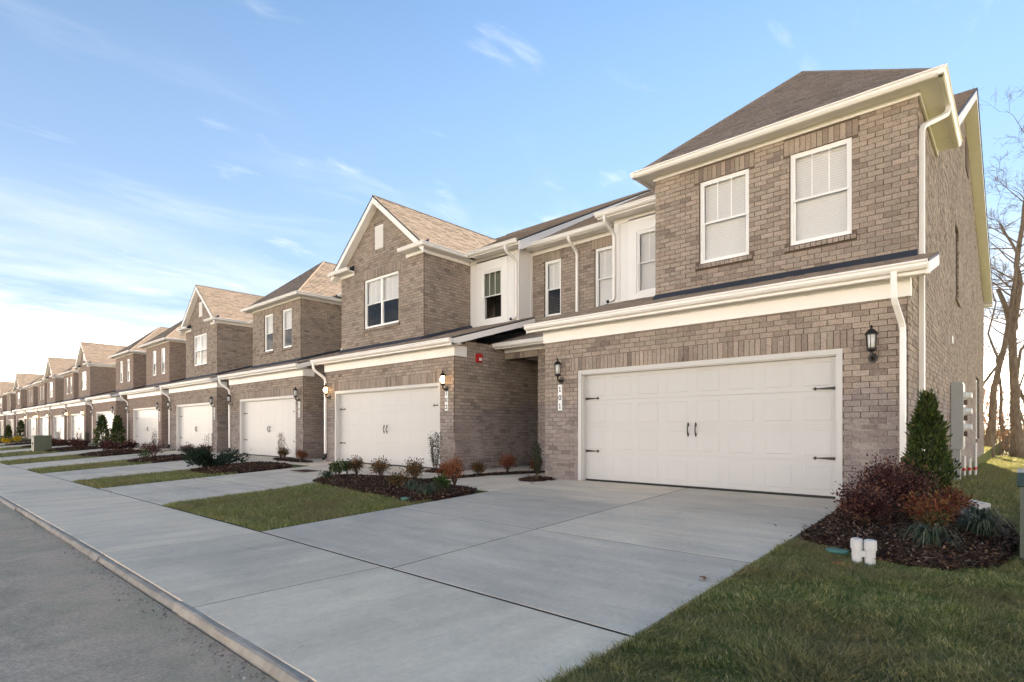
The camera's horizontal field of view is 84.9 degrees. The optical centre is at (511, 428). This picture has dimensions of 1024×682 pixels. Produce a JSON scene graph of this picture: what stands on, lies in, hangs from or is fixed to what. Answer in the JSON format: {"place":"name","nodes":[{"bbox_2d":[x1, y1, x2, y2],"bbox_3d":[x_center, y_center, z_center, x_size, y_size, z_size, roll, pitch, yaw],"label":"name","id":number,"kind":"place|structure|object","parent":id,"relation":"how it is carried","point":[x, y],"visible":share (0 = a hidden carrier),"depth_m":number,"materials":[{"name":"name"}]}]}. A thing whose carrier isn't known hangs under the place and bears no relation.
{"place":"outdoors","nodes":[
{"label":"outdoors","id":0,"kind":"place"},
{"bbox_2d":[0,447,141,460],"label":"driveway","id":1,"kind":"structure","parent":0,"point":[46,454],"depth_m":31.05,"materials":[{"name":"concrete"}]},
{"bbox_2d":[10,450,213,469],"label":"driveway","id":2,"kind":"structure","parent":0,"point":[26,466],"depth_m":24.67,"materials":[{"name":"concrete"}]},
{"bbox_2d":[0,502,275,681],"bbox_3d":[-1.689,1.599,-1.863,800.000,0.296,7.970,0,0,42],"label":"road","id":3,"kind":"structure","parent":0,"point":[65,619],"depth_m":4.06,"materials":[{"name":"asphalt"}]},
{"bbox_2d":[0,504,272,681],"bbox_3d":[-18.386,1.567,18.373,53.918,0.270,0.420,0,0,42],"label":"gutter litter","id":4,"kind":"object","parent":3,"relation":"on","point":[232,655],"visible":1,"depth_m":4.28,"materials":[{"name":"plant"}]},
{"bbox_2d":[42,455,293,481],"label":"driveway","id":5,"kind":"structure","parent":0,"point":[74,475],"depth_m":18.88,"materials":[{"name":"concrete"}]},
{"bbox_2d":[100,463,425,505],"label":"driveway","id":6,"kind":"structure","parent":0,"point":[162,493],"depth_m":13.49,"materials":[{"name":"concrete"}]},
{"bbox_2d":[276,459,331,465],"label":"walkway","id":7,"kind":"structure","parent":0,"point":[318,462],"depth_m":18.75,"materials":[{"name":"concrete"}]},
{"bbox_2d":[273,457,312,462],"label":"mulch bed","id":8,"kind":"object","parent":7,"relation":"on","point":[292,460],"visible":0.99,"depth_m":19.67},
{"bbox_2d":[0,463,632,681],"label":"sidewalk","id":9,"kind":"structure","parent":0,"point":[314,614],"depth_m":4.46,"materials":[{"name":"concrete"}]},
{"bbox_2d":[398,465,549,490],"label":"walkway","id":10,"kind":"structure","parent":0,"point":[490,483],"depth_m":12.72,"materials":[{"name":"concrete"}]},
{"bbox_2d":[423,468,438,472],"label":"mulch bed","id":11,"kind":"object","parent":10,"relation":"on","point":[431,470],"visible":0.41,"depth_m":14.60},
{"bbox_2d":[428,430,441,469],"bbox_3d":[-2.054,0.561,14.761,0.416,1.040,0.375,0,0,-33],"label":"columnar holly","id":12,"kind":"object","parent":11,"relation":"on","point":[434,464],"visible":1,"depth_m":14.72,"materials":[{"name":"green plant"}]},
{"bbox_2d":[517,475,554,481],"bbox_3d":[0.572,1.103,12.403,0.811,0.121,1.164,0,0,42],"label":"mulch bed","id":13,"kind":"object","parent":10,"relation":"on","point":[534,478],"visible":0.94,"depth_m":12.24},
{"bbox_2d":[531,439,543,477],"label":"columnar holly","id":14,"kind":"object","parent":13,"relation":"on","point":[537,468],"visible":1,"depth_m":12.27,"materials":[{"name":"green plant"}]},
{"bbox_2d":[0,429,1023,681],"bbox_3d":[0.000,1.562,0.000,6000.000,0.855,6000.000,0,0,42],"label":"ground","id":15,"kind":"structure","parent":0,"point":[984,457],"depth_m":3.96,"materials":[{"name":"plant"}]},
{"bbox_2d":[0,381,13,411],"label":"townhouse","id":16,"kind":"structure","parent":15,"relation":"on","point":[5,386],"depth_m":92.46,"materials":[{"name":"brick"}]},
{"bbox_2d":[0,389,15,435],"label":"townhouse","id":17,"kind":"structure","parent":15,"relation":"on","point":[11,399],"depth_m":84.71,"materials":[{"name":"brown paint"}]},
{"bbox_2d":[14,419,24,436],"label":"conical evergreen","id":18,"kind":"object","parent":15,"relation":"on","point":[20,426],"visible":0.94,"depth_m":67.93,"materials":[{"name":"green plant"}]},
{"bbox_2d":[3,373,43,436],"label":"townhouse","id":19,"kind":"structure","parent":15,"relation":"on","point":[22,380],"depth_m":77.99,"materials":[{"name":"brown paint"}]},
{"bbox_2d":[12,375,43,437],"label":"townhouse","id":20,"kind":"structure","parent":15,"relation":"on","point":[32,394],"depth_m":70.24,"materials":[{"name":"brick"}]},
{"bbox_2d":[0,450,60,456],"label":"grass","id":21,"kind":"structure","parent":15,"relation":"on","point":[18,453],"depth_m":32.91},
{"bbox_2d":[22,379,50,437],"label":"townhouse","id":22,"kind":"structure","parent":15,"relation":"on","point":[31,425],"depth_m":65.08,"materials":[{"name":"paint"}]},
{"bbox_2d":[29,417,35,437],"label":"garage door","id":23,"kind":"structure","parent":22,"relation":"in","point":[32,422],"depth_m":64.61,"materials":[{"name":"paint"}]},
{"bbox_2d":[31,435,51,450],"bbox_3d":[-29.562,0.981,35.134,1.040,1.130,0.900,0,0,42],"label":"utility cabinet","id":24,"kind":"object","parent":15,"relation":"on","point":[41,442],"visible":0.82,"depth_m":34.81,"materials":[{"name":"green plastic"}]},
{"bbox_2d":[0,454,99,464],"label":"grass","id":25,"kind":"structure","parent":15,"relation":"on","point":[40,459],"depth_m":26.42,"materials":[{"name":"plant"}]},
{"bbox_2d":[33,357,75,434],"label":"townhouse","id":26,"kind":"structure","parent":15,"relation":"on","point":[55,366],"depth_m":60.19,"materials":[{"name":"paint"}]},
{"bbox_2d":[40,417,47,434],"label":"garage door","id":27,"kind":"structure","parent":26,"relation":"in","point":[43,420],"depth_m":59.06,"materials":[{"name":"paint"}]},
{"bbox_2d":[45,365,88,439],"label":"townhouse","id":28,"kind":"structure","parent":15,"relation":"on","point":[71,392],"depth_m":53.47,"materials":[{"name":"paint"}]},
{"bbox_2d":[54,415,63,439],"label":"garage door","id":29,"kind":"structure","parent":28,"relation":"in","point":[58,420],"depth_m":53.34,"materials":[{"name":"paint"}]},
{"bbox_2d":[46,445,100,451],"bbox_3d":[-27.791,1.266,35.301,4.972,0.383,2.806,0,0,42],"label":"mulch bed","id":30,"kind":"object","parent":15,"relation":"on","point":[71,448],"visible":0.86,"depth_m":34.16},
{"bbox_2d":[64,437,84,447],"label":"barberry bush","id":31,"kind":"object","parent":30,"relation":"on","point":[73,442],"visible":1,"depth_m":33.99,"materials":[{"name":"brown plant"}]},
{"bbox_2d":[92,414,109,446],"bbox_3d":[-25.935,0.107,35.438,1.073,2.251,1.169,0,0,42],"label":"conical evergreen","id":32,"kind":"object","parent":30,"relation":"on","point":[101,424],"visible":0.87,"depth_m":35.26,"materials":[{"name":"green plant"}]},
{"bbox_2d":[28,458,151,473],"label":"grass","id":33,"kind":"structure","parent":15,"relation":"on","point":[74,466],"depth_m":20.79,"materials":[{"name":"plant"}]},
{"bbox_2d":[61,342,126,441],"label":"townhouse","id":34,"kind":"structure","parent":15,"relation":"on","point":[95,365],"depth_m":48.97,"materials":[{"name":"brick"}]},
{"bbox_2d":[71,413,83,439],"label":"garage door","id":35,"kind":"structure","parent":34,"relation":"in","point":[77,420],"depth_m":47.76,"materials":[{"name":"paint"}]},
{"bbox_2d":[78,449,142,456],"bbox_3d":[-20.578,1.247,28.834,4.145,0.396,3.052,0,0,42],"label":"mulch bed","id":36,"kind":"object","parent":15,"relation":"on","point":[113,452],"visible":0.84,"depth_m":27.80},
{"bbox_2d":[97,438,120,452],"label":"barberry bush","id":37,"kind":"object","parent":36,"relation":"on","point":[107,445],"visible":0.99,"depth_m":27.88,"materials":[{"name":"brown plant"}]},
{"bbox_2d":[106,415,126,443],"bbox_3d":[-25.119,0.093,35.593,1.046,2.168,1.110,0,0,42],"label":"conical evergreen","id":38,"kind":"object","parent":36,"relation":"on","point":[117,424],"visible":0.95,"depth_m":35.46,"materials":[{"name":"green plant"}]},
{"bbox_2d":[120,439,138,449],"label":"barberry bush","id":39,"kind":"object","parent":36,"relation":"on","point":[132,444],"visible":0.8,"depth_m":29.65,"materials":[{"name":"brown plant"}]},
{"bbox_2d":[85,327,168,443],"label":"townhouse","id":40,"kind":"structure","parent":15,"relation":"on","point":[130,366],"depth_m":40.11,"materials":[{"name":"paint"}]},
{"bbox_2d":[96,411,113,442],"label":"garage door","id":41,"kind":"structure","parent":40,"relation":"in","point":[110,416],"depth_m":40.51,"materials":[{"name":"paint"}]},
{"bbox_2d":[119,320,185,447],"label":"townhouse","id":42,"kind":"structure","parent":15,"relation":"on","point":[165,356],"depth_m":34.34,"materials":[{"name":"brick"}]},
{"bbox_2d":[133,407,157,446],"bbox_3d":[-22.079,-0.072,33.849,5.030,2.366,0.200,0,0,42],"label":"garage door","id":43,"kind":"structure","parent":42,"relation":"in","point":[144,419],"depth_m":34.24,"materials":[{"name":"paint"}]},
{"bbox_2d":[73,467,238,488],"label":"grass","id":44,"kind":"structure","parent":15,"relation":"on","point":[127,480],"depth_m":15.33,"materials":[{"name":"plant"}]},
{"bbox_2d":[0,496,312,681],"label":"kerb","id":45,"kind":"structure","parent":15,"relation":"on","point":[275,669],"depth_m":4.22,"materials":[{"name":"concrete"}]},
{"bbox_2d":[126,453,192,463],"bbox_3d":[-14.361,1.206,22.941,3.244,0.344,3.051,0,0,42],"label":"mulch bed","id":46,"kind":"object","parent":15,"relation":"on","point":[165,458],"visible":0.76,"depth_m":22.19,"materials":[{"name":"wood"}]},
{"bbox_2d":[132,439,169,456],"bbox_3d":[-15.068,0.799,23.400,1.249,0.850,1.340,0,0,-17],"label":"barberry bush","id":47,"kind":"object","parent":46,"relation":"on","point":[151,448],"visible":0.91,"depth_m":23.27,"materials":[{"name":"brown plant"}]},
{"bbox_2d":[159,284,263,452],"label":"townhouse","id":48,"kind":"structure","parent":15,"relation":"on","point":[216,326],"depth_m":29.33,"materials":[{"name":"brick"}]},
{"bbox_2d":[177,402,211,451],"bbox_3d":[-15.952,-0.072,28.197,5.030,2.366,0.200,0,0,42],"label":"garage door","id":49,"kind":"structure","parent":48,"relation":"in","point":[194,421],"depth_m":28.42,"materials":[{"name":"paint"}]},
{"bbox_2d":[194,333,206,365],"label":"window","id":50,"kind":"structure","parent":48,"relation":"in","point":[201,345],"depth_m":30.35,"materials":[{"name":"white plastic"}]},
{"bbox_2d":[190,461,291,475],"bbox_3d":[-8.491,1.206,17.471,3.079,0.289,2.869,0,0,42],"label":"mulch bed","id":51,"kind":"object","parent":15,"relation":"on","point":[247,467],"visible":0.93,"depth_m":16.90,"materials":[{"name":"wood"}]},
{"bbox_2d":[178,447,251,466],"bbox_3d":[-9.431,0.880,17.678,1.947,0.718,2.238,0,0,42],"label":"spreading juniper","id":52,"kind":"object","parent":51,"relation":"on","point":[203,457],"visible":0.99,"depth_m":17.25,"materials":[{"name":"green plant"}]},
{"bbox_2d":[163,482,434,531],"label":"grass","id":53,"kind":"structure","parent":15,"relation":"on","point":[281,508],"depth_m":9.62,"materials":[{"name":"plant"}]},
{"bbox_2d":[217,237,498,458],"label":"townhouse","id":54,"kind":"structure","parent":15,"relation":"on","point":[297,325],"depth_m":23.10,"materials":[{"name":"brick"}]},
{"bbox_2d":[240,395,295,457],"bbox_3d":[-9.833,-0.072,22.553,5.030,2.366,0.200,0,0,42],"label":"garage door","id":55,"kind":"structure","parent":54,"relation":"in","point":[262,420],"depth_m":22.68,"materials":[{"name":"paint"}]},
{"bbox_2d":[265,313,291,351],"bbox_3d":[-10.375,-4.210,24.920,1.457,2.220,0.880,0,0,42],"label":"window","id":56,"kind":"structure","parent":54,"relation":"in","point":[268,318],"depth_m":24.85,"materials":[{"name":"white plastic"}]},
{"bbox_2d":[283,308,291,347],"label":"window","id":57,"kind":"structure","parent":54,"relation":"in","point":[287,320],"depth_m":23.69,"materials":[{"name":"white plastic"}]},
{"bbox_2d":[313,473,476,502],"bbox_3d":[-2.664,1.187,12.226,2.243,0.213,5.581,0,0,-42],"label":"mulch bed","id":58,"kind":"object","parent":15,"relation":"on","point":[375,484],"visible":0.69,"depth_m":11.09,"materials":[{"name":"wood"}]},
{"bbox_2d":[328,459,345,477],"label":"laurel shrub","id":59,"kind":"object","parent":58,"relation":"on","point":[334,468],"visible":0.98,"depth_m":13.18,"materials":[{"name":"green plant"}]},
{"bbox_2d":[346,455,363,474],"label":"nandina","id":60,"kind":"object","parent":58,"relation":"on","point":[357,463],"visible":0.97,"depth_m":13.87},
{"bbox_2d":[368,455,392,477],"bbox_3d":[-3.022,0.881,12.833,0.556,0.567,0.567,0,0,-20],"label":"nandina","id":61,"kind":"object","parent":58,"relation":"on","point":[381,467],"visible":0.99,"depth_m":12.77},
{"bbox_2d":[384,467,411,485],"bbox_3d":[-2.303,0.981,11.242,0.541,0.435,0.552,0,0,42],"label":"nandina","id":62,"kind":"object","parent":58,"relation":"on","point":[396,479],"visible":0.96,"depth_m":11.21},
{"bbox_2d":[398,479,423,490],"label":"strap leaf clump","id":63,"kind":"object","parent":58,"relation":"on","point":[410,485],"visible":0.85,"depth_m":10.55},
{"bbox_2d":[402,458,427,481],"bbox_3d":[-2.025,0.859,11.574,0.562,0.624,0.524,0,0,0],"label":"nandina","id":64,"kind":"object","parent":58,"relation":"on","point":[413,470],"visible":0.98,"depth_m":11.53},
{"bbox_2d":[408,481,445,495],"bbox_3d":[-1.518,1.089,10.008,0.730,0.261,0.754,0,0,-15],"label":"strap leaf clump","id":65,"kind":"object","parent":58,"relation":"on","point":[427,488],"visible":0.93,"depth_m":9.96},
{"bbox_2d":[432,472,450,490],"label":"laurel shrub","id":66,"kind":"object","parent":58,"relation":"on","point":[443,481],"visible":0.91,"depth_m":10.38,"materials":[{"name":"green plant"}]},
{"bbox_2d":[440,454,466,484],"bbox_3d":[-1.157,0.833,11.156,0.568,0.672,0.534,0,0,3],"label":"nandina","id":67,"kind":"object","parent":58,"relation":"on","point":[453,467],"visible":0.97,"depth_m":11.11,"materials":[{"name":"plant"}]},
{"bbox_2d":[434,461,449,478],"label":"nandina","id":68,"kind":"object","parent":15,"relation":"on","point":[441,470],"visible":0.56,"depth_m":12.71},
{"bbox_2d":[310,189,650,469],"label":"townhouse","id":69,"kind":"structure","parent":15,"relation":"on","point":[425,301],"depth_m":17.52,"materials":[{"name":"brick"}]},
{"bbox_2d":[365,271,398,328],"bbox_3d":[-4.081,-4.290,19.103,2.570,2.280,0.880,0,0,42],"label":"window","id":70,"kind":"structure","parent":69,"relation":"in","point":[388,297],"depth_m":19.12,"materials":[{"name":"white plastic"}]},
{"bbox_2d":[335,382,439,468],"bbox_3d":[-3.885,-0.072,17.049,5.420,2.366,0.200,0,0,42],"label":"garage door","id":71,"kind":"structure","parent":69,"relation":"in","point":[395,423],"depth_m":16.95,"materials":[{"name":"paint"}]},
{"bbox_2d":[477,254,524,335],"bbox_3d":[-0.333,-4.330,18.316,1.500,2.280,0.950,0,0,42],"label":"window","id":72,"kind":"structure","parent":69,"relation":"in","point":[497,268],"depth_m":18.09,"materials":[{"name":"white plastic"}]},
{"bbox_2d":[424,470,544,480],"bbox_3d":[-0.503,1.123,13.586,3.363,0.165,0.783,0,0,-24],"label":"mulch bed","id":73,"kind":"object","parent":15,"relation":"on","point":[497,473],"visible":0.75,"depth_m":13.60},
{"bbox_2d":[469,459,487,474],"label":"nandina","id":74,"kind":"object","parent":73,"relation":"on","point":[477,467],"visible":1,"depth_m":13.32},
{"bbox_2d":[498,452,518,472],"bbox_3d":[-0.081,0.835,13.755,0.544,0.517,0.556,0,0,-32],"label":"nandina","id":75,"kind":"object","parent":73,"relation":"on","point":[508,461],"visible":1,"depth_m":13.71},
{"bbox_2d":[492,63,992,499],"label":"townhouse","id":76,"kind":"structure","parent":15,"relation":"on","point":[801,233],"depth_m":10.35,"materials":[{"name":"brick"}]},
{"bbox_2d":[545,258,560,316],"bbox_3d":[1.564,-4.300,17.453,1.230,2.320,0.880,0,0,42],"label":"window","id":77,"kind":"structure","parent":76,"relation":"in","point":[554,265],"depth_m":17.28,"materials":[{"name":"white plastic"}]},
{"bbox_2d":[554,358,563,383],"bbox_3d":[1.022,-1.269,12.292,0.176,0.551,0.232,0,0,42],"label":"wall lantern","id":78,"kind":"object","parent":76,"relation":"attached to","point":[557,364],"depth_m":12.25,"materials":[{"name":"black metal"}]},
{"bbox_2d":[558,385,561,409],"bbox_3d":[1.066,-0.690,12.396,0.104,0.570,0.018,0,0,42],"label":"house number plate","id":79,"kind":"object","parent":76,"relation":"attached to","point":[559,397],"visible":1,"depth_m":12.39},
{"bbox_2d":[596,245,613,306],"bbox_3d":[2.935,-4.300,16.211,1.230,2.320,0.880,0,0,42],"label":"window","id":80,"kind":"structure","parent":76,"relation":"in","point":[605,253],"depth_m":16.02,"materials":[{"name":"white plastic"}]},
{"bbox_2d":[628,213,655,299],"bbox_3d":[3.897,-4.315,14.481,1.580,2.270,0.950,0,0,42],"label":"window","id":81,"kind":"structure","parent":76,"relation":"in","point":[643,227],"depth_m":14.44,"materials":[{"name":"white plastic"}]},
{"bbox_2d":[578,348,841,499],"bbox_3d":[3.356,-0.072,10.483,5.030,2.366,0.200,0,0,42],"label":"garage door","id":82,"kind":"structure","parent":76,"relation":"in","point":[770,423],"depth_m":10.16,"materials":[{"name":"paint"}]},
{"bbox_2d":[700,168,748,263],"bbox_3d":[4.477,-4.152,11.343,1.575,2.255,0.880,0,0,42],"label":"window","id":83,"kind":"structure","parent":76,"relation":"in","point":[724,200],"depth_m":11.11,"materials":[{"name":"white plastic"}]},
{"bbox_2d":[790,137,851,245],"bbox_3d":[5.738,-4.152,10.199,1.580,2.255,0.880,0,0,42],"label":"window","id":84,"kind":"structure","parent":76,"relation":"in","point":[820,177],"depth_m":9.96,"materials":[{"name":"white plastic"}]},
{"bbox_2d":[865,325,877,362],"bbox_3d":[5.370,-1.269,8.349,0.176,0.551,0.232,0,0,42],"label":"wall lantern","id":85,"kind":"object","parent":76,"relation":"attached to","point":[871,333],"depth_m":8.30,"materials":[{"name":"black metal"}]},
{"bbox_2d":[951,382,971,480],"bbox_3d":[10.694,0.105,13.285,0.376,2.390,0.650,0,0,42],"label":"meter cabinet","id":86,"kind":"object","parent":76,"relation":"attached to","point":[960,427],"visible":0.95,"depth_m":13.11,"materials":[{"name":"grey metal"}]},
{"bbox_2d":[850,537,876,565],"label":"cleanout pipes","id":87,"kind":"object","parent":15,"relation":"on","point":[868,553],"visible":0.92,"depth_m":5.26,"materials":[{"name":"white plastic"}]},
{"bbox_2d":[775,502,1019,573],"bbox_3d":[4.844,1.141,6.899,2.461,0.278,4.611,0,0,42],"label":"mulch bed","id":88,"kind":"object","parent":15,"relation":"on","point":[839,528],"visible":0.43,"depth_m":5.72,"materials":[{"name":"wood"}]},
{"bbox_2d":[825,547,849,553],"bbox_3d":[3.318,1.239,5.699,0.220,0.034,0.220,0,0,42],"label":"valve lid","id":89,"kind":"object","parent":88,"relation":"on","point":[835,550],"visible":0.98,"depth_m":5.64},
{"bbox_2d":[830,476,905,522],"bbox_3d":[4.208,0.864,6.642,0.838,0.566,0.755,0,0,-1],"label":"barberry bush","id":90,"kind":"object","parent":88,"relation":"on","point":[861,504],"visible":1,"depth_m":6.55,"materials":[{"name":"red plant"}]},
{"bbox_2d":[835,449,952,515],"bbox_3d":[4.714,0.685,6.971,1.152,0.872,0.995,0,0,4],"label":"barberry bush","id":91,"kind":"object","parent":88,"relation":"on","point":[898,482],"visible":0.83,"depth_m":6.85,"materials":[{"name":"red plant"}]},
{"bbox_2d":[886,521,974,548],"bbox_3d":[4.170,1.065,5.561,0.753,0.244,0.775,0,0,-10],"label":"strap leaf clump","id":92,"kind":"object","parent":88,"relation":"on","point":[927,535],"visible":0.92,"depth_m":5.50,"materials":[{"name":"plant"}]},
{"bbox_2d":[900,387,961,503],"bbox_3d":[5.611,0.263,7.542,0.777,1.689,0.802,0,0,42],"label":"conical evergreen","id":93,"kind":"object","parent":88,"relation":"on","point":[928,423],"visible":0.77,"depth_m":7.42,"materials":[{"name":"green plant"}]},
{"bbox_2d":[911,504,953,532],"bbox_3d":[4.489,0.979,5.961,0.412,0.359,0.432,0,0,-10],"label":"nandina","id":94,"kind":"object","parent":88,"relation":"on","point":[936,518],"visible":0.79,"depth_m":5.91,"materials":[{"name":"plant"}]},
{"bbox_2d":[900,490,967,522],"bbox_3d":[4.689,0.912,6.238,0.606,0.467,0.616,0,0,14],"label":"nandina","id":95,"kind":"object","parent":88,"relation":"on","point":[942,502],"visible":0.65,"depth_m":6.17,"materials":[{"name":"plant"}]},
{"bbox_2d":[919,480,982,514],"bbox_3d":[5.365,0.875,6.897,0.680,0.463,0.695,0,0,-14],"label":"nandina","id":96,"kind":"object","parent":88,"relation":"on","point":[962,500],"visible":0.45,"depth_m":6.82,"materials":[{"name":"plant"}]},
{"bbox_2d":[965,499,990,510],"bbox_3d":[6.452,1.057,7.919,0.170,0.100,0.787,0,0,15],"label":"drain extension","id":97,"kind":"object","parent":88,"relation":"on","point":[985,505],"visible":0.21,"depth_m":7.55,"materials":[{"name":"white plastic"}]},
{"bbox_2d":[946,511,1019,538],"bbox_3d":[4.980,1.035,5.904,0.767,0.254,0.779,0,0,42],"label":"strap leaf clump","id":98,"kind":"object","parent":88,"relation":"on","point":[977,526],"visible":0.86,"depth_m":5.86,"materials":[{"name":"plant"}]},
{"bbox_2d":[955,505,1016,524],"bbox_3d":[5.326,1.012,6.423,0.714,0.244,0.730,0,0,42],"label":"strap leaf clump","id":99,"kind":"object","parent":88,"relation":"on","point":[983,514],"visible":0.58,"depth_m":6.35,"materials":[{"name":"plant"}]},
{"bbox_2d":[962,443,976,475],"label":"pipe stubs","id":100,"kind":"object","parent":15,"relation":"on","point":[969,463],"visible":0.83,"depth_m":15.09,"materials":[{"name":"white plastic"}]},
{"bbox_2d":[951,455,1023,511],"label":"grass","id":101,"kind":"structure","parent":15,"relation":"on","point":[993,484],"depth_m":11.77,"materials":[{"name":"plant"}]},
{"bbox_2d":[973,84,1023,457],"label":"bare tree","id":102,"kind":"object","parent":15,"relation":"on","point":[1016,441],"visible":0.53,"depth_m":33.32,"materials":[{"name":"brown plant"}]},
{"bbox_2d":[983,175,1023,456],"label":"bare tree","id":103,"kind":"object","parent":15,"relation":"on","point":[989,440],"visible":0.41,"depth_m":32.31,"materials":[{"name":"brown plant"}]},
{"bbox_2d":[984,388,1023,455],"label":"undergrowth","id":104,"kind":"object","parent":15,"relation":"on","point":[999,438],"visible":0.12,"depth_m":41.55,"materials":[{"name":"brown plant"}]},
{"bbox_2d":[984,371,1023,437],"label":"woodland edge","id":105,"kind":"object","parent":15,"relation":"on","point":[1006,400],"visible":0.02,"depth_m":80.98,"materials":[{"name":"brown plant"}]},
{"bbox_2d":[984,279,1023,439],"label":"bare tree","id":106,"kind":"object","parent":15,"relation":"on","point":[996,357],"visible":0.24,"depth_m":47.01,"materials":[{"name":"brown plant"}]},
{"bbox_2d":[984,225,1023,402],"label":"bare tree","id":107,"kind":"object","parent":15,"relation":"on","point":[1019,355],"visible":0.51,"depth_m":42.91,"materials":[{"name":"brown plant"}]},
{"bbox_2d":[984,254,1023,449],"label":"bare tree","id":108,"kind":"object","parent":15,"relation":"on","point":[1000,393],"visible":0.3,"depth_m":52.60,"materials":[{"name":"brown plant"}]},
{"bbox_2d":[1017,468,1023,564],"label":"utility cabinet","id":109,"kind":"object","parent":15,"relation":"on","point":[1020,477],"visible":0.94,"depth_m":5.14,"materials":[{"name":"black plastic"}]},
{"bbox_2d":[0,0,1023,428],"label":"sky","id":110,"kind":"structure","parent":0,"point":[151,151],"materials":[{"name":"blue"}]},
{"bbox_2d":[262,479,843,634],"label":"driveway","id":111,"kind":"structure","parent":0,"point":[629,559],"depth_m":6.57,"materials":[{"name":"concrete"}]},
{"bbox_2d":[984,446,1023,461],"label":"grass","id":112,"kind":"structure","parent":0,"point":[1000,457],"depth_m":29.34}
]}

